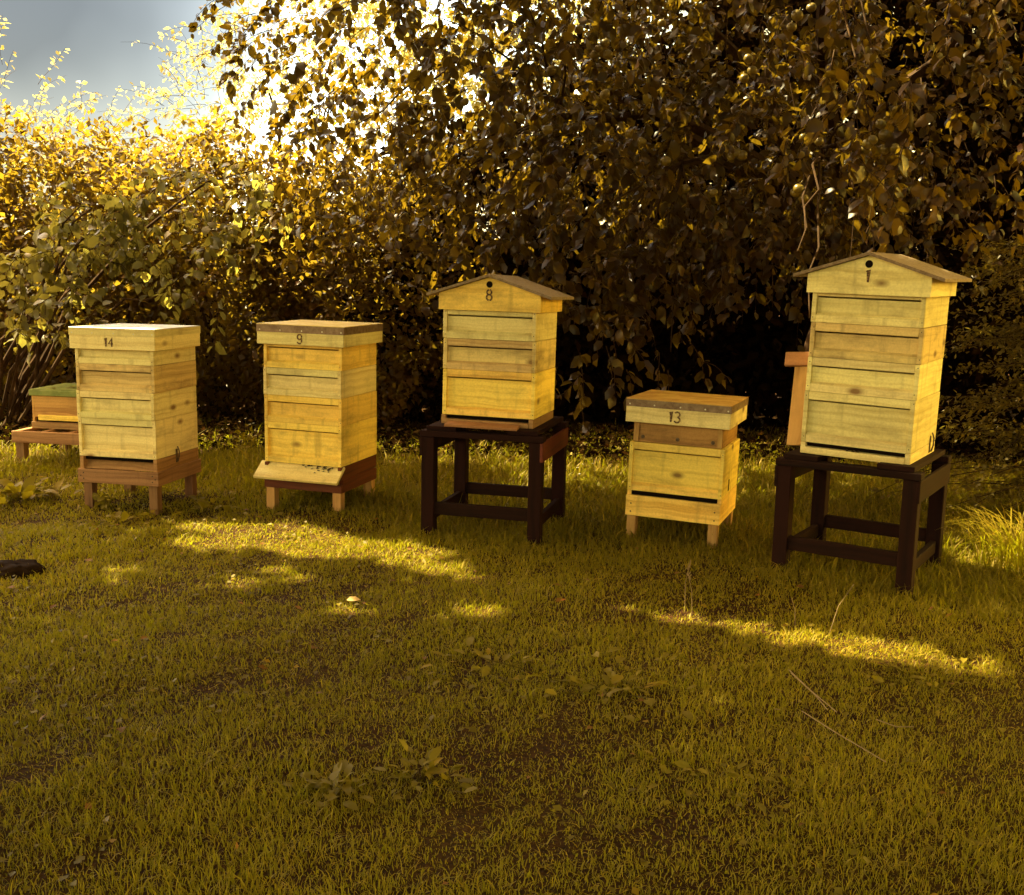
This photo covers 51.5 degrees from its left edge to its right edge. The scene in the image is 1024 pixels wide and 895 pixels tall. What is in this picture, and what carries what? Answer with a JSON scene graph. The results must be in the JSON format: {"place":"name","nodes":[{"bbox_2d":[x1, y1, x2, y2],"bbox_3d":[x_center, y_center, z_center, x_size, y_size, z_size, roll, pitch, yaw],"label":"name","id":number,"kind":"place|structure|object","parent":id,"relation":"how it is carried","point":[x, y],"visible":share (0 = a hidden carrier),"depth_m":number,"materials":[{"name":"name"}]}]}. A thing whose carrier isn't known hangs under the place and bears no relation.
{"place":"outdoors","nodes":[
{"label":"outdoors","id":0,"kind":"place"},
{"bbox_2d":[0,0,973,250],"label":"sky","id":1,"kind":"structure","parent":0,"point":[99,35],"materials":[{"name":"white"}]},
{"bbox_2d":[0,316,1023,894],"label":"lawn ground","id":2,"kind":"structure","parent":0,"point":[458,828],"depth_m":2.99,"materials":[{"name":"green plant"}]},
{"bbox_2d":[0,559,46,580],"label":"molehill","id":3,"kind":"object","parent":2,"relation":"on","point":[18,567],"visible":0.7,"depth_m":4.44,"materials":[{"name":"black soil"}]},
{"bbox_2d":[0,100,80,408],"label":"hedge bush","id":4,"kind":"object","parent":2,"relation":"on","point":[3,128],"visible":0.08,"depth_m":9.23,"materials":[{"name":"green plant"}]},
{"bbox_2d":[0,475,83,505],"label":"broadleaf weed","id":5,"kind":"object","parent":2,"relation":"on","point":[26,488],"visible":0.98,"depth_m":5.91,"materials":[{"name":"green plant"}]},
{"bbox_2d":[11,427,78,464],"bbox_3d":[-2.931,-0.001,7.178,0.580,0.285,0.600,2,9,8],"label":"stand","id":6,"kind":"object","parent":2,"relation":"on","point":[23,438],"visible":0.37,"depth_m":6.89,"materials":[{"name":"brown wood"}]},
{"bbox_2d":[29,383,78,429],"bbox_3d":[-2.905,-0.280,7.194,0.524,0.260,0.431,2,9,8],"label":"nucleus hive","id":7,"kind":"object","parent":6,"relation":"on","point":[52,408],"visible":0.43,"depth_m":7.01,"materials":[{"name":"brown wood"}]},
{"bbox_2d":[51,382,76,388],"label":"fallen leaves","id":8,"kind":"object","parent":7,"relation":"on","point":[73,387],"visible":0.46,"depth_m":7.07,"materials":[{"name":"brown plant"}]},
{"bbox_2d":[0,15,198,222],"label":"tree","id":9,"kind":"object","parent":2,"relation":"on","point":[79,106],"visible":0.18,"depth_m":12.06,"materials":[{"name":"green plant"}]},
{"bbox_2d":[92,493,114,508],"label":"flowering plant","id":10,"kind":"object","parent":2,"relation":"on","point":[103,499],"visible":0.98,"depth_m":5.81,"materials":[{"name":"green plant"}]},
{"bbox_2d":[0,99,214,413],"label":"hedge bush","id":11,"kind":"object","parent":2,"relation":"on","point":[57,168],"visible":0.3,"depth_m":8.84,"materials":[{"name":"green plant"}]},
{"bbox_2d":[71,504,180,535],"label":"broadleaf weed","id":12,"kind":"object","parent":2,"relation":"on","point":[124,515],"visible":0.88,"depth_m":5.48,"materials":[{"name":"green plant"}]},
{"bbox_2d":[68,323,200,514],"bbox_3d":[-2.085,-0.151,5.943,0.502,1.053,0.504,3,9,11],"label":"beehive","id":13,"kind":"object","parent":2,"relation":"on","point":[136,417],"visible":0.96,"depth_m":5.74,"materials":[{"name":"brown wood"}]},
{"bbox_2d":[0,154,297,429],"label":"hazel shrub","id":14,"kind":"object","parent":2,"relation":"on","point":[44,306],"visible":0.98,"depth_m":7.49,"materials":[{"name":"green plant"}]},
{"bbox_2d":[50,104,373,420],"bbox_3d":[-2.541,-1.550,9.178,2.835,2.698,2.260,1,9,0],"label":"hedge bush","id":15,"kind":"object","parent":2,"relation":"on","point":[215,392],"visible":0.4,"depth_m":8.59,"materials":[{"name":"green plant"}]},
{"bbox_2d":[143,491,282,515],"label":"broadleaf weed","id":16,"kind":"object","parent":2,"relation":"on","point":[202,504],"visible":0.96,"depth_m":5.84,"materials":[{"name":"green plant"}]},
{"bbox_2d":[223,418,257,452],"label":"flowering plant","id":17,"kind":"object","parent":2,"relation":"on","point":[248,437],"visible":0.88,"depth_m":7.39,"materials":[{"name":"green plant"}]},
{"bbox_2d":[101,0,445,211],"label":"tree","id":18,"kind":"object","parent":2,"relation":"on","point":[218,68],"visible":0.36,"depth_m":12.15,"materials":[{"name":"green plant"}]},
{"bbox_2d":[253,320,382,511],"bbox_3d":[-1.073,-0.164,5.912,0.518,1.051,0.558,4,10,16],"label":"beehive","id":19,"kind":"object","parent":2,"relation":"on","point":[320,395],"visible":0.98,"depth_m":5.73,"materials":[{"name":"brown wood"}]},
{"bbox_2d":[278,759,374,810],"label":"broadleaf weed","id":20,"kind":"object","parent":2,"relation":"on","point":[346,767],"visible":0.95,"depth_m":2.62,"materials":[{"name":"green plant"}]},
{"bbox_2d":[200,116,486,430],"bbox_3d":[-1.405,-1.401,8.924,2.618,2.552,1.925,1,9,0],"label":"hedge bush","id":21,"kind":"object","parent":2,"relation":"on","point":[395,377],"visible":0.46,"depth_m":8.43,"materials":[{"name":"green plant"}]},
{"bbox_2d":[347,596,360,600],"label":"fallen leaf","id":22,"kind":"object","parent":2,"relation":"on","point":[353,598],"visible":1,"depth_m":4.13,"materials":[{"name":"beige plant"}]},
{"bbox_2d":[374,738,476,799],"bbox_3d":[-0.225,0.824,2.698,0.235,0.098,0.247,-2,9,-17],"label":"broadleaf weed","id":23,"kind":"object","parent":2,"relation":"on","point":[432,760],"visible":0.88,"depth_m":2.72,"materials":[{"name":"green plant"}]},
{"bbox_2d":[245,0,668,213],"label":"tree","id":24,"kind":"object","parent":2,"relation":"on","point":[475,85],"visible":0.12,"depth_m":11.68,"materials":[{"name":"green plant"}]},
{"bbox_2d":[341,92,637,427],"bbox_3d":[-0.128,-1.661,9.518,2.726,2.994,2.076,5,10,24],"label":"evergreen bush","id":25,"kind":"object","parent":2,"relation":"on","point":[565,355],"visible":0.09,"depth_m":9.03,"materials":[{"name":"green plant"}]},
{"bbox_2d":[420,416,568,545],"bbox_3d":[-0.080,0.164,5.397,0.614,0.604,0.616,3,9,14],"label":"hive stand","id":26,"kind":"object","parent":2,"relation":"on","point":[535,515],"visible":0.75,"depth_m":5.17,"materials":[{"name":"black wood"}]},
{"bbox_2d":[426,274,573,430],"bbox_3d":[-0.058,-0.489,5.283,0.610,0.731,0.590,4,9,14],"label":"beehive","id":27,"kind":"object","parent":26,"relation":"on","point":[499,347],"visible":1,"depth_m":5.09,"materials":[{"name":"brown wood"}]},
{"bbox_2d":[9,423,981,883],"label":"dead leaves","id":28,"kind":"object","parent":2,"relation":"on","point":[121,729],"visible":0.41,"depth_m":3.98,"materials":[{"name":"brown plant"}]},
{"bbox_2d":[0,471,1023,894],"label":"clover","id":29,"kind":"object","parent":2,"relation":"on","point":[472,729],"visible":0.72,"depth_m":3.22,"materials":[{"name":"green plant"}]},
{"bbox_2d":[0,381,1023,466],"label":"ivy ground cover","id":30,"kind":"object","parent":2,"relation":"on","point":[404,441],"visible":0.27,"depth_m":7.90,"materials":[{"name":"green plant"}]},
{"bbox_2d":[2,0,1023,409],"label":"thicket","id":31,"kind":"object","parent":2,"relation":"on","point":[720,2],"depth_m":10.78,"materials":[{"name":"green plant"}]},
{"bbox_2d":[421,636,621,699],"bbox_3d":[0.040,0.725,3.435,0.674,0.061,0.490,1,9,0],"label":"broadleaf weed","id":32,"kind":"object","parent":2,"relation":"on","point":[484,670],"visible":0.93,"depth_m":3.51,"materials":[{"name":"green plant"}]},
{"bbox_2d":[566,463,593,486],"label":"flowering plant","id":33,"kind":"object","parent":2,"relation":"on","point":[577,479],"visible":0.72,"depth_m":6.38,"materials":[{"name":"green plant"}]},
{"bbox_2d":[471,648,696,722],"bbox_3d":[0.237,0.736,3.283,0.684,0.067,0.559,0,9,-8],"label":"broadleaf weed","id":34,"kind":"object","parent":2,"relation":"on","point":[616,678],"visible":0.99,"depth_m":3.31,"materials":[{"name":"green plant"}]},
{"bbox_2d":[188,0,1023,449],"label":"apple tree","id":35,"kind":"object","parent":2,"relation":"on","point":[878,160],"visible":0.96,"depth_m":6.05,"materials":[{"name":"green plant"}]},
{"bbox_2d":[502,0,813,426],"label":"evergreen bush","id":36,"kind":"object","parent":2,"relation":"on","point":[680,363],"visible":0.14,"depth_m":9.12,"materials":[{"name":"green plant"}]},
{"bbox_2d":[625,389,748,547],"bbox_3d":[0.862,0.122,5.312,0.506,0.752,0.508,6,9,20],"label":"beehive","id":37,"kind":"object","parent":2,"relation":"on","point":[683,461],"visible":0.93,"depth_m":5.10,"materials":[{"name":"brown wood"}]},
{"bbox_2d":[685,559,690,593],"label":"grass stalk","id":38,"kind":"object","parent":2,"relation":"on","point":[688,567],"depth_m":4.11,"materials":[{"name":"plant"}]},
{"bbox_2d":[686,572,691,600],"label":"grass stalk","id":39,"kind":"object","parent":2,"relation":"on","point":[690,583],"depth_m":4.08,"materials":[{"name":"plant"}]},
{"bbox_2d":[643,750,804,813],"bbox_3d":[0.548,0.857,2.708,0.408,0.050,0.342,1,9,0],"label":"broadleaf weed","id":40,"kind":"object","parent":2,"relation":"on","point":[685,765],"visible":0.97,"depth_m":2.74,"materials":[{"name":"green plant"}]},
{"bbox_2d":[791,673,827,709],"bbox_3d":[0.928,0.757,3.307,0.011,0.012,0.273,0,9,-8],"label":"straw","id":41,"kind":"object","parent":2,"relation":"on","point":[810,690],"visible":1,"depth_m":3.32,"materials":[{"name":"beige plant"}]},
{"bbox_2d":[789,670,836,712],"bbox_3d":[0.934,0.757,3.312,0.007,0.014,0.321,-1,9,-11],"label":"straw","id":42,"kind":"object","parent":2,"relation":"on","point":[814,693],"visible":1,"depth_m":3.27,"materials":[{"name":"beige plant"}]},
{"bbox_2d":[828,584,853,636],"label":"grass stalk","id":43,"kind":"object","parent":2,"relation":"on","point":[836,612],"depth_m":3.85,"materials":[{"name":"plant"}]},
{"bbox_2d":[802,711,885,761],"bbox_3d":[0.926,0.808,2.980,0.004,0.012,0.371,-2,10,-20],"label":"straw","id":44,"kind":"object","parent":2,"relation":"on","point":[843,736],"visible":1,"depth_m":2.97,"materials":[{"name":"beige plant"}]},
{"bbox_2d":[688,0,1023,431],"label":"evergreen bush","id":45,"kind":"object","parent":2,"relation":"on","point":[789,336],"visible":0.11,"depth_m":8.85,"materials":[{"name":"green plant"}]},
{"bbox_2d":[771,448,951,598],"bbox_3d":[1.559,0.309,4.741,0.608,0.590,0.610,7,11,33],"label":"hive stand","id":46,"kind":"object","parent":2,"relation":"on","point":[907,560],"visible":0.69,"depth_m":4.61,"materials":[{"name":"black wood"}]},
{"bbox_2d":[784,352,808,445],"bbox_3d":[1.286,-0.222,4.811,0.125,0.432,0.038,2,-12,32],"label":"leaning board","id":47,"kind":"object","parent":46,"relation":"on","point":[798,361],"visible":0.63,"depth_m":4.81,"materials":[{"name":"brown wood"}]},
{"bbox_2d":[793,252,971,464],"bbox_3d":[1.585,-0.406,4.608,0.610,0.863,0.556,8,12,32],"label":"beehive","id":48,"kind":"object","parent":46,"relation":"on","point":[877,335],"visible":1,"depth_m":4.43,"materials":[{"name":"brown wood"}]},
{"bbox_2d":[876,719,913,726],"bbox_3d":[1.108,0.803,3.076,0.107,0.005,0.029,6,10,28],"label":"straw","id":49,"kind":"object","parent":2,"relation":"on","point":[894,725],"visible":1,"depth_m":3.07,"materials":[{"name":"beige plant"}]},
{"bbox_2d":[838,636,1005,732],"bbox_3d":[1.316,0.753,3.429,0.439,0.059,0.844,1,9,0],"label":"broadleaf weed","id":50,"kind":"object","parent":2,"relation":"on","point":[918,676],"visible":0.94,"depth_m":3.46,"materials":[{"name":"green plant"}]},
{"bbox_2d":[861,235,1023,531],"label":"cotoneaster shrub","id":51,"kind":"object","parent":2,"relation":"on","point":[1008,338],"visible":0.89,"depth_m":5.93,"materials":[{"name":"green plant"}]},
{"bbox_2d":[888,0,1023,460],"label":"evergreen bush","id":52,"kind":"object","parent":2,"relation":"on","point":[954,263],"visible":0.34,"depth_m":7.61,"materials":[{"name":"green plant"}]},
{"bbox_2d":[926,498,1023,578],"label":"grass tussock","id":53,"kind":"object","parent":2,"relation":"on","point":[1011,539],"depth_m":4.95,"materials":[{"name":"green plant"}]}
]}

